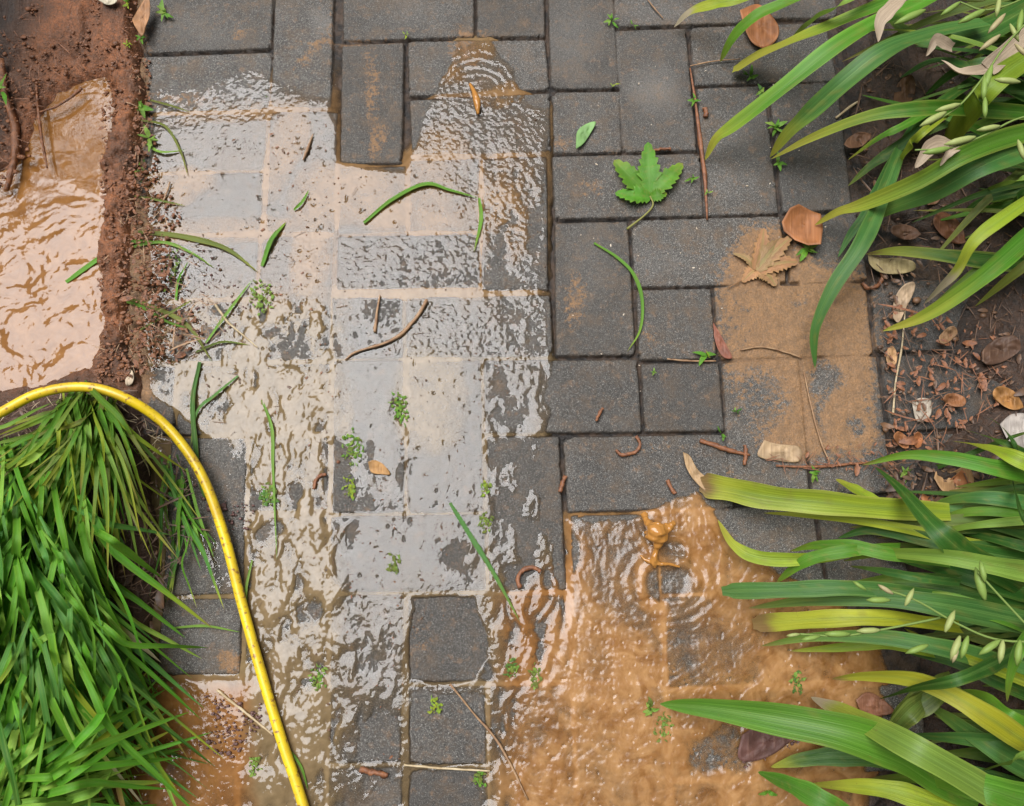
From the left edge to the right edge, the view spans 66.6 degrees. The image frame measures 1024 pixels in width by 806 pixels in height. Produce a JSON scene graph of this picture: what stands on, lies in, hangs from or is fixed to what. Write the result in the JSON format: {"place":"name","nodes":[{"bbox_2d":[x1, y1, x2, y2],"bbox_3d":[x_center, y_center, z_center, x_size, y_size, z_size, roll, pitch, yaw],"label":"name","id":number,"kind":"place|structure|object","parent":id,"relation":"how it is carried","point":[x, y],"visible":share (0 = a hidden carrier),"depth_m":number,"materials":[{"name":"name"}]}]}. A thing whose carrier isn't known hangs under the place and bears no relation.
{"place":"outdoors","nodes":[
{"label":"outdoors","id":0,"kind":"place"},
{"bbox_2d":[175,624,237,631],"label":"loose grass","id":1,"kind":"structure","parent":0,"point":[198,625],"depth_m":0.99,"materials":[{"name":"green plant"}]},
{"bbox_2d":[261,400,276,553],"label":"loose grass","id":2,"kind":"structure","parent":0,"point":[272,439],"depth_m":1.03,"materials":[{"name":"green plant"}]},
{"bbox_2d":[260,222,285,265],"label":"loose grass","id":3,"kind":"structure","parent":0,"point":[270,241],"depth_m":1.10,"materials":[{"name":"green plant"}]},
{"bbox_2d":[363,182,476,222],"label":"loose grass","id":4,"kind":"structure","parent":0,"point":[393,198],"depth_m":1.12,"materials":[{"name":"green plant"}]},
{"bbox_2d":[449,503,518,619],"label":"loose grass","id":5,"kind":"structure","parent":0,"point":[478,548],"depth_m":1.01,"materials":[{"name":"green plant"}]},
{"bbox_2d":[98,36,889,805],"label":"water","id":6,"kind":"structure","parent":0,"point":[604,672],"depth_m":0.99,"materials":[{"name":"liquid"}]},
{"bbox_2d":[141,119,187,174],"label":"loose grass","id":7,"kind":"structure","parent":6,"relation":"on","point":[171,133],"depth_m":1.14,"materials":[{"name":"green plant"}]},
{"bbox_2d":[130,298,210,359],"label":"loose grass","id":8,"kind":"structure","parent":6,"relation":"on","point":[177,318],"depth_m":1.08,"materials":[{"name":"green plant"}]},
{"bbox_2d":[133,241,211,266],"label":"loose grass","id":9,"kind":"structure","parent":6,"relation":"on","point":[174,245],"depth_m":1.10,"materials":[{"name":"green plant"}]},
{"bbox_2d":[126,242,245,350],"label":"mud crumbs","id":10,"kind":"object","parent":6,"relation":"on","point":[172,295],"visible":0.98,"depth_m":1.09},
{"bbox_2d":[190,362,204,497],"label":"loose grass","id":11,"kind":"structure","parent":6,"relation":"on","point":[193,422],"depth_m":1.05,"materials":[{"name":"green plant"}]},
{"bbox_2d":[138,230,257,271],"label":"loose grass","id":12,"kind":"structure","parent":6,"relation":"on","point":[198,240],"depth_m":1.10,"materials":[{"name":"green plant"}]},
{"bbox_2d":[190,375,237,446],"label":"loose grass","id":13,"kind":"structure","parent":6,"relation":"on","point":[211,397],"depth_m":1.05,"materials":[{"name":"green plant"}]},
{"bbox_2d":[205,280,251,342],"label":"loose grass","id":14,"kind":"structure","parent":6,"relation":"on","point":[227,311],"depth_m":1.08,"materials":[{"name":"green plant"}]},
{"bbox_2d":[198,695,261,757],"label":"mud crumbs","id":15,"kind":"object","parent":6,"relation":"on","point":[209,742],"visible":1,"depth_m":0.96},
{"bbox_2d":[214,304,257,347],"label":"twig","id":16,"kind":"object","parent":6,"relation":"on","point":[225,319],"visible":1,"depth_m":1.08,"materials":[{"name":"wood"}]},
{"bbox_2d":[216,689,272,735],"bbox_3d":[-0.330,0.382,0.965,0.090,0.004,0.004,35,79,7],"label":"twig","id":17,"kind":"object","parent":6,"relation":"on","point":[225,696],"visible":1,"depth_m":0.96,"materials":[{"name":"wood"}]},
{"bbox_2d":[248,757,262,776],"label":"plant scraps","id":18,"kind":"object","parent":6,"relation":"on","point":[255,764],"visible":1,"depth_m":0.95,"materials":[{"name":"green plant"}]},
{"bbox_2d":[249,279,274,315],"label":"plant scraps","id":19,"kind":"object","parent":6,"relation":"on","point":[260,298],"visible":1,"depth_m":1.09,"materials":[{"name":"green plant"}]},
{"bbox_2d":[258,482,279,507],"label":"plant scraps","id":20,"kind":"object","parent":6,"relation":"on","point":[270,488],"visible":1,"depth_m":1.02,"materials":[{"name":"green plant"}]},
{"bbox_2d":[308,663,327,690],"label":"plant scraps","id":21,"kind":"object","parent":6,"relation":"on","point":[319,677],"visible":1,"depth_m":0.97,"materials":[{"name":"green plant"}]},
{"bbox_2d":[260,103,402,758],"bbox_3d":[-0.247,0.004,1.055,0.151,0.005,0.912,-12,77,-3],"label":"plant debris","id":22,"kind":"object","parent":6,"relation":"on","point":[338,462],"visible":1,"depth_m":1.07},
{"bbox_2d":[134,119,545,769],"bbox_3d":[-0.245,0.011,1.052,0.587,0.005,0.912,0,77,0],"label":"plant debris","id":23,"kind":"object","parent":6,"relation":"on","point":[366,413],"visible":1,"depth_m":1.06,"materials":[{"name":"green plant"}]},
{"bbox_2d":[341,427,363,465],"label":"plant scraps","id":24,"kind":"object","parent":6,"relation":"on","point":[357,439],"visible":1,"depth_m":1.04,"materials":[{"name":"green plant"}]},
{"bbox_2d":[359,766,387,778],"bbox_3d":[-0.168,0.450,0.949,0.035,0.010,0.010,11,77,3],"label":"catkin","id":25,"kind":"object","parent":6,"relation":"on","point":[382,774],"visible":1,"depth_m":0.95},
{"bbox_2d":[368,460,389,474],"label":"fallen leaf","id":26,"kind":"object","parent":6,"relation":"on","point":[376,467],"visible":1,"depth_m":1.03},
{"bbox_2d":[345,299,427,359],"bbox_3d":[-0.168,-0.095,1.075,0.141,0.007,0.023,-38,80,-8],"label":"twig","id":27,"kind":"object","parent":6,"relation":"on","point":[408,326],"visible":1,"depth_m":1.07,"materials":[{"name":"wood"}]},
{"bbox_2d":[385,552,400,573],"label":"plant scraps","id":28,"kind":"object","parent":6,"relation":"on","point":[394,567],"visible":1,"depth_m":1.00,"materials":[{"name":"green plant"}]},
{"bbox_2d":[389,392,408,426],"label":"plant scraps","id":29,"kind":"object","parent":6,"relation":"on","point":[400,408],"visible":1,"depth_m":1.05,"materials":[{"name":"green plant"}]},
{"bbox_2d":[404,764,489,771],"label":"twig","id":30,"kind":"object","parent":6,"relation":"on","point":[434,767],"visible":1,"depth_m":0.95,"materials":[{"name":"wood"}]},
{"bbox_2d":[469,83,480,114],"bbox_3d":[-0.053,-0.451,1.152,0.011,0.011,0.052,-13,77,-3],"label":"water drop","id":31,"kind":"object","parent":6,"relation":"on","point":[476,100],"visible":1,"depth_m":1.15,"materials":[{"name":"brown liquid"}]},
{"bbox_2d":[474,198,482,250],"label":"loose grass","id":32,"kind":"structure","parent":6,"relation":"on","point":[480,217],"depth_m":1.11,"materials":[{"name":"green plant"}]},
{"bbox_2d":[473,771,486,786],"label":"plant scraps","id":33,"kind":"object","parent":6,"relation":"on","point":[479,779],"visible":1,"depth_m":0.95,"materials":[{"name":"green plant"}]},
{"bbox_2d":[477,512,493,532],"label":"plant scraps","id":34,"kind":"object","parent":6,"relation":"on","point":[485,521],"visible":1,"depth_m":1.02,"materials":[{"name":"green plant"}]},
{"bbox_2d":[449,683,528,800],"bbox_3d":[-0.025,0.412,0.958,0.012,0.004,0.164,-36,79,-8],"label":"twig","id":35,"kind":"object","parent":6,"relation":"on","point":[486,727],"visible":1,"depth_m":0.96,"materials":[{"name":"wood"}]},
{"bbox_2d":[503,657,518,677],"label":"plant scraps","id":36,"kind":"object","parent":6,"relation":"on","point":[512,668],"visible":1,"depth_m":0.98,"materials":[{"name":"green plant"}]},
{"bbox_2d":[528,663,541,689],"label":"plant scraps","id":37,"kind":"object","parent":6,"relation":"on","point":[533,678],"visible":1,"depth_m":0.97,"materials":[{"name":"green plant"}]},
{"bbox_2d":[643,697,658,715],"bbox_3d":[0.169,0.376,0.964,0.020,0.007,0.021,-38,80,-8],"label":"sprout","id":38,"kind":"object","parent":6,"relation":"on","point":[649,710],"visible":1,"depth_m":0.96,"materials":[{"name":"green plant"}]},
{"bbox_2d":[640,512,679,567],"bbox_3d":[0.190,0.174,0.995,0.051,0.034,0.071,0,77,0],"label":"water splash","id":39,"kind":"object","parent":6,"relation":"on","point":[656,533],"visible":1,"depth_m":0.99,"materials":[{"name":"brown liquid"}]},
{"bbox_2d":[653,712,674,741],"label":"plant scraps","id":40,"kind":"object","parent":6,"relation":"on","point":[664,724],"visible":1,"depth_m":0.96,"materials":[{"name":"green plant"}]},
{"bbox_2d":[738,729,791,761],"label":"fallen leaf","id":41,"kind":"object","parent":6,"relation":"on","point":[754,745],"visible":0.71,"depth_m":0.95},
{"bbox_2d":[789,670,805,694],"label":"plant scraps","id":42,"kind":"object","parent":6,"relation":"on","point":[796,681],"visible":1,"depth_m":0.97,"materials":[{"name":"green plant"}]},
{"bbox_2d":[856,692,893,715],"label":"fallen leaf","id":43,"kind":"object","parent":6,"relation":"on","point":[871,703],"visible":0.97,"depth_m":0.96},
{"bbox_2d":[0,0,1023,805],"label":"ground","id":44,"kind":"structure","parent":0,"point":[50,24],"depth_m":1.12,"materials":[{"name":"soil"}]},
{"bbox_2d":[0,58,19,190],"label":"root","id":45,"kind":"object","parent":44,"relation":"on","point":[15,131],"visible":0.98,"depth_m":1.13,"materials":[{"name":"brown wood"}]},
{"bbox_2d":[0,77,113,391],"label":"puddle","id":46,"kind":"object","parent":44,"relation":"on","point":[52,323],"visible":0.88,"depth_m":1.11,"materials":[{"name":"liquid"}]},
{"bbox_2d":[35,79,47,167],"bbox_3d":[-0.686,-0.406,1.134,0.007,0.005,0.148,-13,77,-3],"label":"root","id":47,"kind":"object","parent":46,"relation":"on","point":[40,127],"visible":1,"depth_m":1.13,"materials":[{"name":"brown plant"}]},
{"bbox_2d":[39,87,82,112],"bbox_3d":[-0.659,-0.442,1.143,0.070,0.005,0.010,-35,79,-8],"label":"root","id":48,"kind":"object","parent":46,"relation":"on","point":[77,91],"visible":1,"depth_m":1.14,"materials":[{"name":"brown plant"}]},
{"bbox_2d":[65,240,149,282],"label":"loose grass","id":49,"kind":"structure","parent":46,"relation":"on","point":[83,268],"depth_m":1.10,"materials":[{"name":"green plant"}]},
{"bbox_2d":[0,0,142,188],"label":"clay crumbs","id":50,"kind":"object","parent":44,"relation":"on","point":[115,43],"visible":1,"depth_m":1.15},
{"bbox_2d":[1,393,161,475],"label":"leaf litter","id":51,"kind":"object","parent":44,"relation":"on","point":[125,419],"visible":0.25,"depth_m":1.02,"materials":[{"name":"plant"}]},
{"bbox_2d":[0,380,200,580],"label":"grass clump","id":52,"kind":"object","parent":44,"relation":"on","point":[79,427],"visible":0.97,"depth_m":0.94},
{"bbox_2d":[0,633,210,805],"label":"grass clump","id":53,"kind":"object","parent":44,"relation":"on","point":[61,779],"visible":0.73,"depth_m":0.86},
{"bbox_2d":[1,385,209,658],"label":"leaf litter","id":54,"kind":"object","parent":44,"relation":"on","point":[159,600],"visible":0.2,"depth_m":1.00,"materials":[{"name":"green plant"}]},
{"bbox_2d":[0,437,223,805],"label":"grass clump","id":55,"kind":"object","parent":44,"relation":"on","point":[70,638],"visible":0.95,"depth_m":0.89,"materials":[{"name":"plant"}]},
{"bbox_2d":[93,56,171,382],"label":"clay crumbs","id":56,"kind":"object","parent":44,"relation":"on","point":[128,320],"visible":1,"depth_m":1.08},
{"bbox_2d":[137,124,157,150],"bbox_3d":[-0.532,-0.389,1.140,0.022,0.007,0.044,-33,79,-7],"label":"sprout","id":57,"kind":"object","parent":44,"relation":"on","point":[147,133],"visible":1,"depth_m":1.14,"materials":[{"name":"green plant"}]},
{"bbox_2d":[93,66,224,372],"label":"soil","id":58,"kind":"structure","parent":44,"relation":"on","point":[184,344],"depth_m":1.08,"materials":[{"name":"soil"}]},
{"bbox_2d":[660,560,1023,805],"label":"strap leaf plant","id":59,"kind":"object","parent":44,"relation":"on","point":[846,735],"visible":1,"depth_m":0.88,"materials":[{"name":"plant"}]},
{"bbox_2d":[674,0,1023,366],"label":"strap leaf plant","id":60,"kind":"object","parent":44,"relation":"on","point":[983,149],"visible":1,"depth_m":1.03,"materials":[{"name":"plant"}]},
{"bbox_2d":[699,418,1023,638],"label":"strap leaf plant","id":61,"kind":"object","parent":44,"relation":"on","point":[989,513],"visible":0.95,"depth_m":0.95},
{"bbox_2d":[894,74,915,101],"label":"fallen leaf","id":62,"kind":"object","parent":44,"relation":"on","point":[906,84],"visible":0.86,"depth_m":1.15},
{"bbox_2d":[850,54,1023,469],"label":"soil","id":63,"kind":"structure","parent":44,"relation":"on","point":[888,426],"depth_m":1.07,"materials":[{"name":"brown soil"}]},
{"bbox_2d":[876,453,999,501],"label":"leaf litter","id":64,"kind":"object","parent":44,"relation":"on","point":[891,490],"visible":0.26,"depth_m":1.02,"materials":[{"name":"brown plant"}]},
{"bbox_2d":[918,470,970,500],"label":"fallen leaf","id":65,"kind":"object","parent":44,"relation":"on","point":[961,476],"visible":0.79,"depth_m":1.02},
{"bbox_2d":[933,212,965,243],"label":"fallen leaf","id":66,"kind":"object","parent":44,"relation":"on","point":[945,229],"visible":0.9,"depth_m":1.10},
{"bbox_2d":[934,467,973,490],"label":"fallen leaf","id":67,"kind":"object","parent":44,"relation":"on","point":[948,485],"visible":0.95,"depth_m":1.02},
{"bbox_2d":[982,335,1020,364],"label":"fallen leaf","id":68,"kind":"object","parent":44,"relation":"on","point":[1004,348],"visible":1,"depth_m":1.06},
{"bbox_2d":[993,386,1023,409],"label":"fallen leaf","id":69,"kind":"object","parent":44,"relation":"on","point":[1006,395],"visible":1,"depth_m":1.05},
{"bbox_2d":[1000,413,1023,447],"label":"crumpled dry leaf","id":70,"kind":"object","parent":44,"relation":"on","point":[1012,424],"visible":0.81,"depth_m":1.03,"materials":[{"name":"white plant"}]},
{"bbox_2d":[126,0,1007,805],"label":"pavement","id":71,"kind":"structure","parent":0,"point":[380,74],"depth_m":1.08,"materials":[{"name":"concrete"}]},
{"bbox_2d":[132,0,149,35],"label":"fallen leaf","id":72,"kind":"object","parent":71,"relation":"on","point":[139,21],"visible":1,"depth_m":1.17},
{"bbox_2d":[0,382,308,805],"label":"garden hose","id":73,"kind":"object","parent":71,"relation":"on","point":[165,425],"visible":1,"depth_m":0.99,"materials":[{"name":"yellow plastic"}]},
{"bbox_2d":[126,301,186,327],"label":"loose grass","id":74,"kind":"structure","parent":71,"relation":"on","point":[144,308],"depth_m":1.08,"materials":[{"name":"green plant"}]},
{"bbox_2d":[156,0,172,21],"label":"sprout","id":75,"kind":"object","parent":71,"relation":"on","point":[162,11],"visible":1,"depth_m":1.19,"materials":[{"name":"green plant"}]},
{"bbox_2d":[133,53,203,370],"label":"clay crumbs","id":76,"kind":"object","parent":71,"relation":"on","point":[181,354],"visible":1,"depth_m":1.10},
{"bbox_2d":[149,454,223,607],"bbox_3d":[-0.414,0.163,1.000,0.100,0.027,0.198,0,77,0],"label":"grass clump","id":77,"kind":"object","parent":71,"relation":"on","point":[193,533],"visible":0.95,"depth_m":1.00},
{"bbox_2d":[168,462,254,529],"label":"mud crumbs","id":78,"kind":"object","parent":71,"relation":"on","point":[223,505],"visible":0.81,"depth_m":1.02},
{"bbox_2d":[341,475,355,500],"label":"plant scraps","id":79,"kind":"object","parent":71,"relation":"on","point":[350,489],"visible":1,"depth_m":1.03,"materials":[{"name":"green plant"}]},
{"bbox_2d":[427,695,442,713],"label":"plant scraps","id":80,"kind":"object","parent":71,"relation":"on","point":[438,710],"visible":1,"depth_m":0.97,"materials":[{"name":"green plant"}]},
{"bbox_2d":[515,565,541,587],"bbox_3d":[0.019,0.220,1.002,0.040,0.008,0.019,-37,80,-8],"label":"earthworm","id":81,"kind":"object","parent":71,"relation":"on","point":[526,569],"visible":1,"depth_m":1.00},
{"bbox_2d":[576,121,595,148],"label":"fallen leaf","id":82,"kind":"object","parent":71,"relation":"on","point":[583,133],"visible":1,"depth_m":1.14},
{"bbox_2d":[615,435,640,456],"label":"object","id":83,"kind":"object","parent":71,"relation":"on","point":[618,452],"visible":1,"depth_m":1.04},
{"bbox_2d":[613,142,683,229],"bbox_3d":[0.183,-0.323,1.121,0.131,0.014,0.094,-41,80,-9],"label":"lobed leaf","id":84,"kind":"object","parent":71,"relation":"on","point":[647,181],"visible":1,"depth_m":1.12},
{"bbox_2d":[683,452,705,490],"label":"fallen leaf","id":85,"kind":"object","parent":71,"relation":"on","point":[694,473],"visible":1,"depth_m":1.03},
{"bbox_2d":[689,68,707,219],"bbox_3d":[0.276,-0.382,1.141,0.008,0.008,0.248,-3,77,-1],"label":"twig","id":86,"kind":"object","parent":71,"relation":"on","point":[701,153],"visible":1,"depth_m":1.14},
{"bbox_2d":[692,351,715,365],"bbox_3d":[0.261,-0.067,1.065,0.030,0.007,0.021,-33,79,-7],"label":"sprout","id":87,"kind":"object","parent":71,"relation":"on","point":[703,357],"visible":1,"depth_m":1.06,"materials":[{"name":"green plant"}]},
{"bbox_2d":[713,323,731,358],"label":"fallen leaf","id":88,"kind":"object","parent":71,"relation":"on","point":[723,349],"visible":1,"depth_m":1.07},
{"bbox_2d":[699,438,749,455],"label":"twig","id":89,"kind":"object","parent":71,"relation":"on","point":[719,447],"visible":1,"depth_m":1.04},
{"bbox_2d":[740,4,778,47],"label":"fallen leaf","id":90,"kind":"object","parent":71,"relation":"on","point":[762,32],"visible":0.84,"depth_m":1.18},
{"bbox_2d":[728,228,797,287],"bbox_3d":[0.351,-0.205,1.096,0.101,0.009,0.091,0,77,0],"label":"fallen leaf","id":91,"kind":"object","parent":71,"relation":"on","point":[767,260],"visible":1,"depth_m":1.09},
{"bbox_2d":[740,346,801,358],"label":"twig","id":92,"kind":"object","parent":71,"relation":"on","point":[776,349],"visible":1,"depth_m":1.07,"materials":[{"name":"wood"}]},
{"bbox_2d":[765,119,786,136],"bbox_3d":[0.389,-0.404,1.143,0.036,0.007,0.029,0,77,0],"label":"sprout","id":93,"kind":"object","parent":71,"relation":"on","point":[777,125],"visible":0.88,"depth_m":1.14,"materials":[{"name":"green plant"}]},
{"bbox_2d":[757,440,801,461],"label":"fallen leaf","id":94,"kind":"object","parent":71,"relation":"on","point":[791,453],"visible":1,"depth_m":1.04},
{"bbox_2d":[782,204,822,244],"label":"fallen leaf","id":95,"kind":"object","parent":71,"relation":"on","point":[799,221],"visible":1,"depth_m":1.10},
{"bbox_2d":[796,243,817,260],"bbox_3d":[0.418,-0.217,1.101,0.030,0.007,0.043,17,78,4],"label":"sprout","id":96,"kind":"object","parent":71,"relation":"on","point":[803,252],"visible":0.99,"depth_m":1.10,"materials":[{"name":"green plant"}]},
{"bbox_2d":[803,372,830,461],"bbox_3d":[0.407,0.019,1.049,0.007,0.003,0.126,-11,77,-2],"label":"twig","id":97,"kind":"object","parent":71,"relation":"on","point":[822,446],"visible":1,"depth_m":1.05,"materials":[{"name":"wood"}]},
{"bbox_2d":[776,461,869,467],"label":"twig","id":98,"kind":"object","parent":71,"relation":"on","point":[819,466],"visible":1,"depth_m":1.03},
{"bbox_2d":[844,132,870,147],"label":"fallen leaf","id":99,"kind":"object","parent":71,"relation":"on","point":[862,137],"visible":1,"depth_m":1.13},
{"bbox_2d":[765,434,956,475],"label":"leaf litter","id":100,"kind":"object","parent":71,"relation":"on","point":[857,468],"visible":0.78,"depth_m":1.03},
{"bbox_2d":[861,272,883,289],"bbox_3d":[0.509,-0.171,1.092,0.042,0.008,0.020,-40,80,-8],"label":"catkin","id":101,"kind":"object","parent":71,"relation":"on","point":[875,286],"visible":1,"depth_m":1.09},
{"bbox_2d":[886,346,896,364],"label":"fallen leaf","id":102,"kind":"object","parent":71,"relation":"on","point":[891,350],"visible":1,"depth_m":1.06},
{"bbox_2d":[868,255,915,273],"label":"fallen leaf","id":103,"kind":"object","parent":71,"relation":"on","point":[900,265],"visible":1,"depth_m":1.09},
{"bbox_2d":[892,312,904,414],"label":"twig","id":104,"kind":"object","parent":71,"relation":"on","point":[898,364],"visible":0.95,"depth_m":1.06,"materials":[{"name":"wood"}]},
{"bbox_2d":[893,431,908,448],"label":"fallen leaf","id":105,"kind":"object","parent":71,"relation":"on","point":[898,436],"visible":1,"depth_m":1.03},
{"bbox_2d":[893,282,914,322],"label":"fallen leaf","id":106,"kind":"object","parent":71,"relation":"on","point":[905,292],"visible":1,"depth_m":1.08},
{"bbox_2d":[890,224,920,239],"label":"fallen leaf","id":107,"kind":"object","parent":71,"relation":"on","point":[898,231],"visible":1,"depth_m":1.10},
{"bbox_2d":[912,398,932,421],"bbox_3d":[0.553,0.009,1.048,0.029,0.005,0.034,0,77,0],"label":"stone","id":108,"kind":"object","parent":71,"relation":"on","point":[920,413],"visible":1,"depth_m":1.05,"materials":[{"name":"white stone"}]},
{"bbox_2d":[879,302,1011,449],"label":"leaf litter","id":109,"kind":"object","parent":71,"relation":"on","point":[908,440],"visible":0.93,"depth_m":1.05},
{"bbox_2d":[939,326,957,343],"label":"fallen leaf","id":110,"kind":"object","parent":71,"relation":"on","point":[950,330],"visible":1,"depth_m":1.07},
{"bbox_2d":[943,393,965,406],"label":"fallen leaf","id":111,"kind":"object","parent":71,"relation":"on","point":[954,399],"visible":1,"depth_m":1.04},
{"bbox_2d":[594,242,643,349],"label":"loose grass","id":112,"kind":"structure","parent":0,"point":[638,284],"depth_m":1.09,"materials":[{"name":"green plant"}]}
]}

